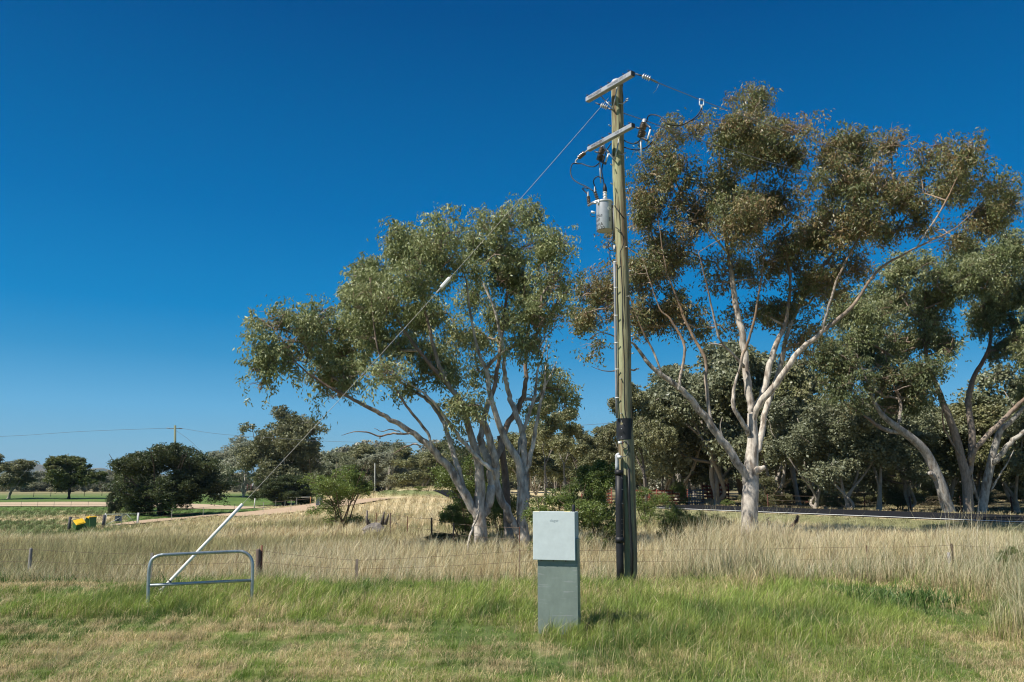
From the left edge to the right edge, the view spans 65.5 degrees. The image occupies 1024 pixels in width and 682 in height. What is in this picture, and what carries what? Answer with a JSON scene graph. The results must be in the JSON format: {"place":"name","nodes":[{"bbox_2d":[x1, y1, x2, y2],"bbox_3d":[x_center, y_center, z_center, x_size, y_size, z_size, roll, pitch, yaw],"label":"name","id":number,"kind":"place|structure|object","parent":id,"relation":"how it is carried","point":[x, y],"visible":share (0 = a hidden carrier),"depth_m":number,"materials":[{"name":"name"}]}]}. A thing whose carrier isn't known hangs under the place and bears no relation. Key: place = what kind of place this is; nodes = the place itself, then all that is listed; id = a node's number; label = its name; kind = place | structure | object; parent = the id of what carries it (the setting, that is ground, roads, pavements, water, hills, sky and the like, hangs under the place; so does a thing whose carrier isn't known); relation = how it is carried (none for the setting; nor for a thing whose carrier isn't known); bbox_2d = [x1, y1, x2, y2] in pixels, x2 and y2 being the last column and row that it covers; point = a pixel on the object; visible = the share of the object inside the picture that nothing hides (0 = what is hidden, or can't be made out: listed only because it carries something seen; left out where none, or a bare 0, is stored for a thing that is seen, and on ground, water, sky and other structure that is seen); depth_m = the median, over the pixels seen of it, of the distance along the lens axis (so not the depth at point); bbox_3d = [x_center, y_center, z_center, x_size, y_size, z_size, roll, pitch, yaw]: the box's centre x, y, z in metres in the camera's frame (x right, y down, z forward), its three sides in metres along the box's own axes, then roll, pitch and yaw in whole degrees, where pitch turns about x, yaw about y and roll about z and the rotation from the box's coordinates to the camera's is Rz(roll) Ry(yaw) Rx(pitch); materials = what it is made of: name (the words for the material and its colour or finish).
{"place":"outdoors","nodes":[
{"label":"outdoors","id":0,"kind":"place"},
{"bbox_2d":[0,502,260,508],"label":"gravel track","id":1,"kind":"structure","parent":0,"point":[205,506],"depth_m":124.70,"materials":[{"name":"beige gravel"}]},
{"bbox_2d":[116,498,387,523],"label":"farm track","id":2,"kind":"structure","parent":0,"point":[284,509],"depth_m":79.01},
{"bbox_2d":[422,532,455,545],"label":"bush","id":3,"kind":"object","parent":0,"point":[442,535],"visible":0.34,"depth_m":27.89,"materials":[{"name":"green plant"}]},
{"bbox_2d":[0,461,1023,681],"bbox_3d":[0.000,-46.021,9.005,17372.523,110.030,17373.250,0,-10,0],"label":"ground","id":4,"kind":"structure","parent":0,"point":[236,498],"depth_m":8.72,"materials":[{"name":"green plant"}]},
{"bbox_2d":[0,454,39,498],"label":"gum tree","id":5,"kind":"object","parent":4,"relation":"on","point":[18,467],"visible":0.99,"depth_m":147.27,"materials":[{"name":"green plant"}]},
{"bbox_2d":[21,501,106,506],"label":"paddock fence","id":6,"kind":"object","parent":4,"relation":"on","point":[65,504],"visible":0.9,"depth_m":117.67,"materials":[{"name":"metal"}]},
{"bbox_2d":[40,453,110,498],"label":"oak tree","id":7,"kind":"object","parent":4,"relation":"on","point":[61,476],"visible":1,"depth_m":146.69,"materials":[{"name":"green plant"}]},
{"bbox_2d":[72,518,85,530],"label":"wheelie bin","id":8,"kind":"object","parent":4,"relation":"on","point":[78,524],"visible":0.7,"depth_m":67.08,"materials":[{"name":"plastic"}]},
{"bbox_2d":[105,488,125,513],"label":"bush","id":9,"kind":"object","parent":4,"relation":"on","point":[113,507],"visible":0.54,"depth_m":100.49,"materials":[{"name":"green plant"}]},
{"bbox_2d":[105,513,138,524],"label":"farm gate","id":10,"kind":"structure","parent":4,"relation":"on","point":[118,518],"depth_m":74.12,"materials":[{"name":"metal"}]},
{"bbox_2d":[0,470,328,491],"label":"valley scrub","id":11,"kind":"object","parent":4,"relation":"on","point":[38,486],"visible":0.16,"depth_m":235.72,"materials":[{"name":"green plant"}]},
{"bbox_2d":[101,441,235,515],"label":"she oak","id":12,"kind":"object","parent":4,"relation":"on","point":[190,480],"visible":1,"depth_m":94.59,"materials":[{"name":"green plant"}]},
{"bbox_2d":[168,425,181,508],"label":"power pole","id":13,"kind":"object","parent":4,"relation":"on","point":[174,428],"visible":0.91,"depth_m":117.33,"materials":[{"name":"brown wood"}]},
{"bbox_2d":[182,423,609,442],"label":"overhead wire","id":14,"kind":"object","parent":13,"relation":"attached to","point":[368,442],"visible":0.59,"depth_m":103.68,"materials":[{"name":"black metal"}]},
{"bbox_2d":[146,550,253,609],"bbox_3d":[-4.178,3.350,10.702,1.370,1.020,0.101,6,-12,-30],"label":"pipe guard","id":15,"kind":"object","parent":4,"relation":"on","point":[149,585],"visible":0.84,"depth_m":10.70,"materials":[{"name":"metal"}]},
{"bbox_2d":[207,445,240,486],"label":"gum tree","id":16,"kind":"object","parent":4,"relation":"on","point":[221,454],"visible":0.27,"depth_m":160.97,"materials":[{"name":"green plant"}]},
{"bbox_2d":[137,497,319,518],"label":"paddock fence","id":17,"kind":"object","parent":4,"relation":"on","point":[229,509],"visible":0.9,"depth_m":81.42,"materials":[{"name":"metal"}]},
{"bbox_2d":[217,434,264,496],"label":"gum tree","id":18,"kind":"object","parent":4,"relation":"on","point":[230,475],"visible":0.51,"depth_m":156.62,"materials":[{"name":"green plant"}]},
{"bbox_2d":[234,404,330,504],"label":"gum tree","id":19,"kind":"object","parent":4,"relation":"on","point":[289,429],"visible":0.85,"depth_m":131.55,"materials":[{"name":"green plant"}]},
{"bbox_2d":[244,474,323,504],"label":"bush","id":20,"kind":"object","parent":4,"relation":"on","point":[268,487],"visible":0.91,"depth_m":126.34,"materials":[{"name":"green plant"}]},
{"bbox_2d":[306,452,363,499],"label":"gum tree","id":21,"kind":"object","parent":4,"relation":"on","point":[330,459],"visible":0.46,"depth_m":146.89,"materials":[{"name":"green plant"}]},
{"bbox_2d":[297,459,376,525],"bbox_3d":[-9.446,8.405,42.866,4.104,4.025,3.797,1,-10,-3],"label":"shrub","id":22,"kind":"object","parent":4,"relation":"on","point":[346,489],"visible":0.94,"depth_m":42.99,"materials":[{"name":"green plant"}]},
{"bbox_2d":[335,443,385,485],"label":"gum tree","id":23,"kind":"object","parent":4,"relation":"on","point":[362,449],"visible":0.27,"depth_m":163.29,"materials":[{"name":"green plant"}]},
{"bbox_2d":[344,439,405,473],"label":"gum tree","id":24,"kind":"object","parent":4,"relation":"on","point":[384,447],"visible":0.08,"depth_m":180.91,"materials":[{"name":"green plant"}]},
{"bbox_2d":[361,512,388,534],"bbox_3d":[-6.111,8.222,35.609,1.342,1.177,0.869,0,-10,0],"label":"tree stump","id":25,"kind":"object","parent":4,"relation":"on","point":[376,525],"visible":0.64,"depth_m":35.50,"materials":[{"name":"grey wood"}]},
{"bbox_2d":[357,447,420,489],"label":"gum tree","id":26,"kind":"object","parent":4,"relation":"on","point":[380,460],"visible":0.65,"depth_m":155.76,"materials":[{"name":"green plant"}]},
{"bbox_2d":[383,447,433,486],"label":"gum tree","id":27,"kind":"object","parent":4,"relation":"on","point":[412,468],"visible":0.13,"depth_m":172.03,"materials":[{"name":"green plant"}]},
{"bbox_2d":[232,192,590,552],"bbox_3d":[-2.934,0.681,26.998,11.701,13.677,6.825,0,-10,0],"label":"gum tree","id":28,"kind":"object","parent":4,"relation":"on","point":[369,298],"visible":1,"depth_m":26.48,"materials":[{"name":"green plant"}]},
{"bbox_2d":[387,445,449,485],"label":"gum tree","id":29,"kind":"object","parent":4,"relation":"on","point":[409,461],"visible":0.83,"depth_m":145.68,"materials":[{"name":"green plant"}]},
{"bbox_2d":[354,501,519,549],"bbox_3d":[-7.023,9.590,43.036,2.104,1.449,40.156,3,-11,-18],"label":"wire fence","id":30,"kind":"object","parent":4,"relation":"on","point":[431,518],"visible":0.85,"depth_m":27.88,"materials":[{"name":"metal"}]},
{"bbox_2d":[427,445,501,533],"bbox_3d":[-2.148,6.811,35.237,3.358,4.428,3.106,-5,-11,26],"label":"shrub","id":31,"kind":"object","parent":4,"relation":"on","point":[445,477],"visible":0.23,"depth_m":35.07,"materials":[{"name":"green plant"}]},
{"bbox_2d":[438,498,502,548],"bbox_3d":[-1.418,6.424,27.853,2.215,2.040,2.049,-7,-12,34],"label":"shrub","id":32,"kind":"object","parent":4,"relation":"on","point":[455,516],"visible":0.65,"depth_m":27.64,"materials":[{"name":"green plant"}]},
{"bbox_2d":[445,442,501,481],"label":"gum tree","id":33,"kind":"object","parent":4,"relation":"on","point":[467,454],"visible":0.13,"depth_m":153.95,"materials":[{"name":"green plant"}]},
{"bbox_2d":[0,543,1003,578],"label":"wire fence","id":34,"kind":"object","parent":4,"relation":"on","point":[259,555],"visible":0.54,"depth_m":16.92,"materials":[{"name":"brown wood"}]},
{"bbox_2d":[485,484,533,542],"bbox_3d":[-0.145,6.608,30.361,2.065,2.666,1.911,-6,-12,32],"label":"shrub","id":35,"kind":"object","parent":4,"relation":"on","point":[496,505],"visible":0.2,"depth_m":30.09,"materials":[{"name":"green plant"}]},
{"bbox_2d":[0,495,1023,644],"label":"dry grass","id":36,"kind":"structure","parent":4,"relation":"on","point":[687,555],"depth_m":18.81,"materials":[{"name":"beige plant"}]},
{"bbox_2d":[0,485,1023,545],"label":"pasture grass","id":37,"kind":"structure","parent":4,"relation":"on","point":[309,525],"depth_m":45.04,"materials":[{"name":"beige plant"}]},
{"bbox_2d":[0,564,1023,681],"bbox_3d":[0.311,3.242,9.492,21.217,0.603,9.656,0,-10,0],"label":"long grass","id":38,"kind":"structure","parent":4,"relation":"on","point":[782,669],"depth_m":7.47,"materials":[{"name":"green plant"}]},
{"bbox_2d":[510,451,555,494],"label":"gum tree","id":39,"kind":"object","parent":4,"relation":"on","point":[539,478],"visible":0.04,"depth_m":120.04,"materials":[{"name":"green plant"}]},
{"bbox_2d":[494,419,573,485],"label":"gum tree","id":40,"kind":"object","parent":4,"relation":"on","point":[537,466],"visible":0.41,"depth_m":93.62,"materials":[{"name":"green plant"}]},
{"bbox_2d":[513,400,572,497],"bbox_3d":[2.280,9.079,61.658,4.601,9.106,4.096,1,-10,-5],"label":"gum tree","id":41,"kind":"object","parent":4,"relation":"on","point":[545,434],"visible":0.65,"depth_m":61.36,"materials":[{"name":"green plant"}]},
{"bbox_2d":[533,504,580,633],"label":"service pillar","id":42,"kind":"structure","parent":4,"relation":"on","point":[556,546],"depth_m":8.89,"materials":[{"name":"metal"}]},
{"bbox_2d":[533,511,575,561],"bbox_3d":[0.470,2.191,8.931,0.480,0.543,0.020,-2,-10,13],"label":"door","id":43,"kind":"structure","parent":42,"relation":"in","point":[553,532],"depth_m":8.92,"materials":[{"name":"plastic"}]},
{"bbox_2d":[537,450,579,492],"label":"gum tree","id":44,"kind":"object","parent":4,"relation":"on","point":[570,474],"visible":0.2,"depth_m":100.09,"materials":[{"name":"green plant"}]},
{"bbox_2d":[518,484,608,550],"bbox_3d":[1.604,5.614,24.219,2.671,2.572,2.887,2,-10,-10],"label":"shrub","id":45,"kind":"object","parent":4,"relation":"on","point":[588,510],"visible":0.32,"depth_m":24.40,"materials":[{"name":"green plant"}]},
{"bbox_2d":[536,407,591,508],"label":"gum tree","id":46,"kind":"object","parent":4,"relation":"on","point":[578,449],"visible":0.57,"depth_m":65.05,"materials":[{"name":"green plant"}]},
{"bbox_2d":[558,477,609,533],"bbox_3d":[2.912,6.822,32.217,2.102,2.991,2.272,4,-11,-23],"label":"shrub","id":47,"kind":"object","parent":4,"relation":"on","point":[571,489],"visible":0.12,"depth_m":32.48,"materials":[{"name":"green plant"}]},
{"bbox_2d":[555,424,615,470],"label":"gum tree","id":48,"kind":"object","parent":4,"relation":"on","point":[591,458],"visible":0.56,"depth_m":82.90,"materials":[{"name":"green plant"}]},
{"bbox_2d":[565,458,615,549],"bbox_3d":[2.877,5.623,26.594,2.123,3.418,1.953,-5,-11,25],"label":"shrub","id":49,"kind":"object","parent":4,"relation":"on","point":[600,481],"visible":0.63,"depth_m":26.33,"materials":[{"name":"green plant"}]},
{"bbox_2d":[572,425,641,501],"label":"gum tree","id":50,"kind":"object","parent":4,"relation":"on","point":[596,430],"visible":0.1,"depth_m":86.98,"materials":[{"name":"green plant"}]},
{"bbox_2d":[595,397,634,451],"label":"gum tree","id":51,"kind":"object","parent":4,"relation":"on","point":[607,433],"visible":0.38,"depth_m":71.05,"materials":[{"name":"green plant"}]},
{"bbox_2d":[570,70,701,582],"bbox_3d":[2.007,-0.430,13.595,0.587,9.069,2.827,10,-14,-43],"label":"power pole","id":52,"kind":"object","parent":4,"relation":"on","point":[626,527],"visible":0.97,"depth_m":13.71,"materials":[{"name":"wood"}]},
{"bbox_2d":[157,100,606,594],"bbox_3d":[-1.683,-0.323,12.927,7.084,8.631,0.094,2,-10,-13],"label":"stay wire","id":53,"kind":"object","parent":52,"relation":"attached to","point":[240,506],"visible":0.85,"depth_m":11.83,"materials":[{"name":"metal"}]},
{"bbox_2d":[586,183,615,251],"bbox_3d":[1.606,-2.212,14.389,0.616,1.374,0.317,-6,-12,31],"label":"transformer","id":54,"kind":"object","parent":52,"relation":"hanging from","point":[605,223],"visible":1,"depth_m":14.26,"materials":[{"name":"metal"}]},
{"bbox_2d":[595,102,978,203],"bbox_3d":[32.039,-7.575,48.710,88.937,18.104,4.795,10,-14,-43],"label":"overhead wire","id":55,"kind":"object","parent":52,"relation":"attached to","point":[604,106],"visible":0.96,"depth_m":17.89,"materials":[{"name":"metal"}]},
{"bbox_2d":[635,73,1023,192],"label":"overhead wire","id":56,"kind":"object","parent":52,"relation":"attached to","point":[655,81],"visible":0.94,"depth_m":16.17,"materials":[{"name":"metal"}]},
{"bbox_2d":[610,382,688,500],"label":"gum tree","id":57,"kind":"object","parent":4,"relation":"on","point":[652,432],"visible":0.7,"depth_m":69.13,"materials":[{"name":"green plant"}]},
{"bbox_2d":[286,437,1020,495],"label":"distant woodland","id":58,"kind":"object","parent":4,"relation":"on","point":[657,485],"visible":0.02,"depth_m":200.24,"materials":[{"name":"green plant"}]},
{"bbox_2d":[636,486,672,526],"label":"shrub","id":59,"kind":"object","parent":4,"relation":"on","point":[642,505],"visible":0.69,"depth_m":38.94,"materials":[{"name":"green plant"}]},
{"bbox_2d":[636,489,687,504],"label":"yard panel fence","id":60,"kind":"object","parent":4,"relation":"on","point":[664,490],"visible":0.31,"depth_m":77.86,"materials":[{"name":"metal"}]},
{"bbox_2d":[656,502,681,539],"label":"bush","id":61,"kind":"object","parent":4,"relation":"on","point":[670,518],"visible":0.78,"depth_m":29.14,"materials":[{"name":"green plant"}]},
{"bbox_2d":[635,445,717,501],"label":"gum tree","id":62,"kind":"object","parent":4,"relation":"on","point":[668,481],"visible":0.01,"depth_m":86.72,"materials":[{"name":"green plant"}]},
{"bbox_2d":[669,478,690,504],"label":"shrub","id":63,"kind":"object","parent":4,"relation":"on","point":[679,487],"visible":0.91,"depth_m":74.43,"materials":[{"name":"green plant"}]},
{"bbox_2d":[634,363,733,501],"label":"gum tree","id":64,"kind":"object","parent":4,"relation":"on","point":[689,435],"visible":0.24,"depth_m":78.38,"materials":[{"name":"green plant"}]},
{"bbox_2d":[672,507,696,540],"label":"bush","id":65,"kind":"object","parent":4,"relation":"on","point":[678,525],"visible":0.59,"depth_m":29.07,"materials":[{"name":"green plant"}]},
{"bbox_2d":[635,416,739,492],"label":"gum tree","id":66,"kind":"object","parent":4,"relation":"on","point":[701,472],"visible":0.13,"depth_m":83.04,"materials":[{"name":"green plant"}]},
{"bbox_2d":[686,489,703,504],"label":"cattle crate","id":67,"kind":"object","parent":4,"relation":"on","point":[694,497],"visible":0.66,"depth_m":75.65,"materials":[{"name":"metal"}]},
{"bbox_2d":[688,509,710,532],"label":"bush","id":68,"kind":"object","parent":4,"relation":"on","point":[702,520],"visible":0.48,"depth_m":31.17,"materials":[{"name":"green plant"}]},
{"bbox_2d":[702,484,713,501],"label":"yard panel fence","id":69,"kind":"object","parent":4,"relation":"on","point":[707,492],"visible":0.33,"depth_m":76.80,"materials":[{"name":"metal"}]},
{"bbox_2d":[694,511,730,535],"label":"bush","id":70,"kind":"object","parent":4,"relation":"on","point":[716,521],"visible":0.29,"depth_m":33.06,"materials":[{"name":"green plant"}]},
{"bbox_2d":[633,339,809,504],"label":"gum tree","id":71,"kind":"object","parent":4,"relation":"on","point":[719,374],"visible":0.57,"depth_m":71.43,"materials":[{"name":"green plant"}]},
{"bbox_2d":[680,426,764,492],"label":"gum tree","id":72,"kind":"object","parent":4,"relation":"on","point":[704,456],"visible":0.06,"depth_m":81.79,"materials":[{"name":"green plant"}]},
{"bbox_2d":[737,476,792,506],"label":"bush","id":73,"kind":"object","parent":4,"relation":"on","point":[769,487],"visible":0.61,"depth_m":66.72,"materials":[{"name":"green plant"}]},
{"bbox_2d":[714,344,817,506],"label":"gum tree","id":74,"kind":"object","parent":4,"relation":"on","point":[800,395],"visible":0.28,"depth_m":70.53,"materials":[{"name":"green plant"}]},
{"bbox_2d":[733,401,818,494],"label":"gum tree","id":75,"kind":"object","parent":4,"relation":"on","point":[776,468],"visible":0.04,"depth_m":91.93,"materials":[{"name":"green plant"}]},
{"bbox_2d":[562,78,1023,535],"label":"gum tree","id":76,"kind":"object","parent":4,"relation":"on","point":[746,213],"visible":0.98,"depth_m":33.41,"materials":[{"name":"green plant"}]},
{"bbox_2d":[780,478,824,503],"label":"bush","id":77,"kind":"object","parent":4,"relation":"on","point":[800,483],"visible":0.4,"depth_m":83.36,"materials":[{"name":"green plant"}]},
{"bbox_2d":[783,357,836,505],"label":"gum tree","id":78,"kind":"object","parent":4,"relation":"on","point":[793,473],"visible":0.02,"depth_m":76.77,"materials":[{"name":"green plant"}]},
{"bbox_2d":[757,395,867,508],"bbox_3d":[23.357,8.733,61.270,9.439,9.630,8.196,-9,-13,41],"label":"gum tree","id":79,"kind":"object","parent":4,"relation":"on","point":[784,419],"visible":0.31,"depth_m":61.14,"materials":[{"name":"green plant"}]},
{"bbox_2d":[804,394,841,410],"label":"gum tree","id":80,"kind":"object","parent":4,"relation":"on","point":[817,398],"visible":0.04,"depth_m":89.02,"materials":[{"name":"green plant"}]},
{"bbox_2d":[812,484,859,506],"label":"bush","id":81,"kind":"object","parent":4,"relation":"on","point":[835,501],"visible":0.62,"depth_m":63.94,"materials":[{"name":"green plant"}]},
{"bbox_2d":[777,397,910,509],"bbox_3d":[23.490,8.083,56.657,8.073,9.155,9.298,6,-12,-32],"label":"gum tree","id":82,"kind":"object","parent":4,"relation":"on","point":[806,441],"visible":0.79,"depth_m":55.37,"materials":[{"name":"green plant"}]},
{"bbox_2d":[837,488,876,506],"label":"bush","id":83,"kind":"object","parent":4,"relation":"on","point":[862,493],"visible":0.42,"depth_m":74.25,"materials":[{"name":"green plant"}]},
{"bbox_2d":[851,488,884,503],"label":"bush","id":84,"kind":"object","parent":4,"relation":"on","point":[873,497],"visible":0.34,"depth_m":85.29,"materials":[{"name":"green plant"}]},
{"bbox_2d":[815,402,940,510],"bbox_3d":[26.098,8.514,57.265,7.600,8.582,7.130,3,-11,-18],"label":"gum tree","id":85,"kind":"object","parent":4,"relation":"on","point":[921,435],"visible":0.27,"depth_m":55.72,"materials":[{"name":"green plant"}]},
{"bbox_2d":[805,332,956,512],"bbox_3d":[23.712,5.043,50.778,7.855,13.513,10.085,-9,-14,43],"label":"gum tree","id":86,"kind":"object","parent":4,"relation":"on","point":[912,383],"visible":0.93,"depth_m":50.61,"materials":[{"name":"green plant"}]},
{"bbox_2d":[767,494,1023,512],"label":"roadside fence","id":87,"kind":"object","parent":4,"relation":"on","point":[960,507],"visible":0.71,"depth_m":60.77,"materials":[{"name":"brown wood"}]},
{"bbox_2d":[876,470,933,509],"bbox_3d":[31.747,12.368,65.688,4.244,3.480,5.115,5,-11,-27],"label":"bush","id":88,"kind":"object","parent":4,"relation":"on","point":[894,496],"visible":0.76,"depth_m":64.63,"materials":[{"name":"green plant"}]},
{"bbox_2d":[850,405,976,510],"bbox_3d":[31.024,9.240,63.276,9.744,9.390,8.460,1,-10,-5],"label":"gum tree","id":89,"kind":"object","parent":4,"relation":"on","point":[915,472],"visible":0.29,"depth_m":62.07,"materials":[{"name":"green plant"}]},
{"bbox_2d":[820,221,1023,513],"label":"gum tree","id":90,"kind":"object","parent":4,"relation":"on","point":[992,269],"visible":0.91,"depth_m":53.19,"materials":[{"name":"green plant"}]},
{"bbox_2d":[888,399,983,499],"bbox_3d":[35.402,9.055,65.314,8.496,10.576,9.732,-5,-11,28],"label":"gum tree","id":91,"kind":"object","parent":4,"relation":"on","point":[948,450],"visible":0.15,"depth_m":62.51,"materials":[{"name":"green plant"}]},
{"bbox_2d":[920,481,954,504],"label":"bush","id":92,"kind":"object","parent":4,"relation":"on","point":[927,488],"visible":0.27,"depth_m":83.70,"materials":[{"name":"green plant"}]},
{"bbox_2d":[949,482,998,505],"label":"bush","id":93,"kind":"object","parent":4,"relation":"on","point":[958,492],"visible":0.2,"depth_m":67.76,"materials":[{"name":"green plant"}]},
{"bbox_2d":[928,384,1023,509],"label":"gum tree","id":94,"kind":"object","parent":4,"relation":"on","point":[981,398],"visible":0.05,"depth_m":63.44,"materials":[{"name":"green plant"}]},
{"bbox_2d":[951,401,1023,512],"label":"gum tree","id":95,"kind":"object","parent":4,"relation":"on","point":[985,423],"visible":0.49,"depth_m":60.80,"materials":[{"name":"green plant"}]},
{"bbox_2d":[961,362,1023,482],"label":"gum tree","id":96,"kind":"object","parent":4,"relation":"on","point":[986,379],"visible":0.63,"depth_m":61.63,"materials":[{"name":"green plant"}]},
{"bbox_2d":[972,362,1023,513],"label":"gum tree","id":97,"kind":"object","parent":4,"relation":"on","point":[993,458],"visible":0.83,"depth_m":54.01,"materials":[{"name":"grey plant"}]},
{"bbox_2d":[991,480,1023,502],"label":"bush","id":98,"kind":"object","parent":4,"relation":"on","point":[999,487],"visible":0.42,"depth_m":84.42,"materials":[{"name":"green plant"}]},
{"bbox_2d":[995,545,1023,570],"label":"bush","id":99,"kind":"object","parent":4,"relation":"on","point":[1002,555],"visible":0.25,"depth_m":13.13,"materials":[{"name":"green plant"}]},
{"bbox_2d":[0,0,1023,474],"label":"sky","id":100,"kind":"structure","parent":0,"point":[168,168],"materials":[{"name":"blue"}]},
{"bbox_2d":[433,490,1023,521],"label":"road","id":101,"kind":"structure","parent":0,"point":[929,515],"depth_m":47.69,"materials":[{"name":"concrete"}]},
{"bbox_2d":[611,507,1019,521],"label":"road edge line","id":102,"kind":"object","parent":101,"relation":"on","point":[878,516],"visible":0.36,"depth_m":43.55,"materials":[{"name":"paint"}]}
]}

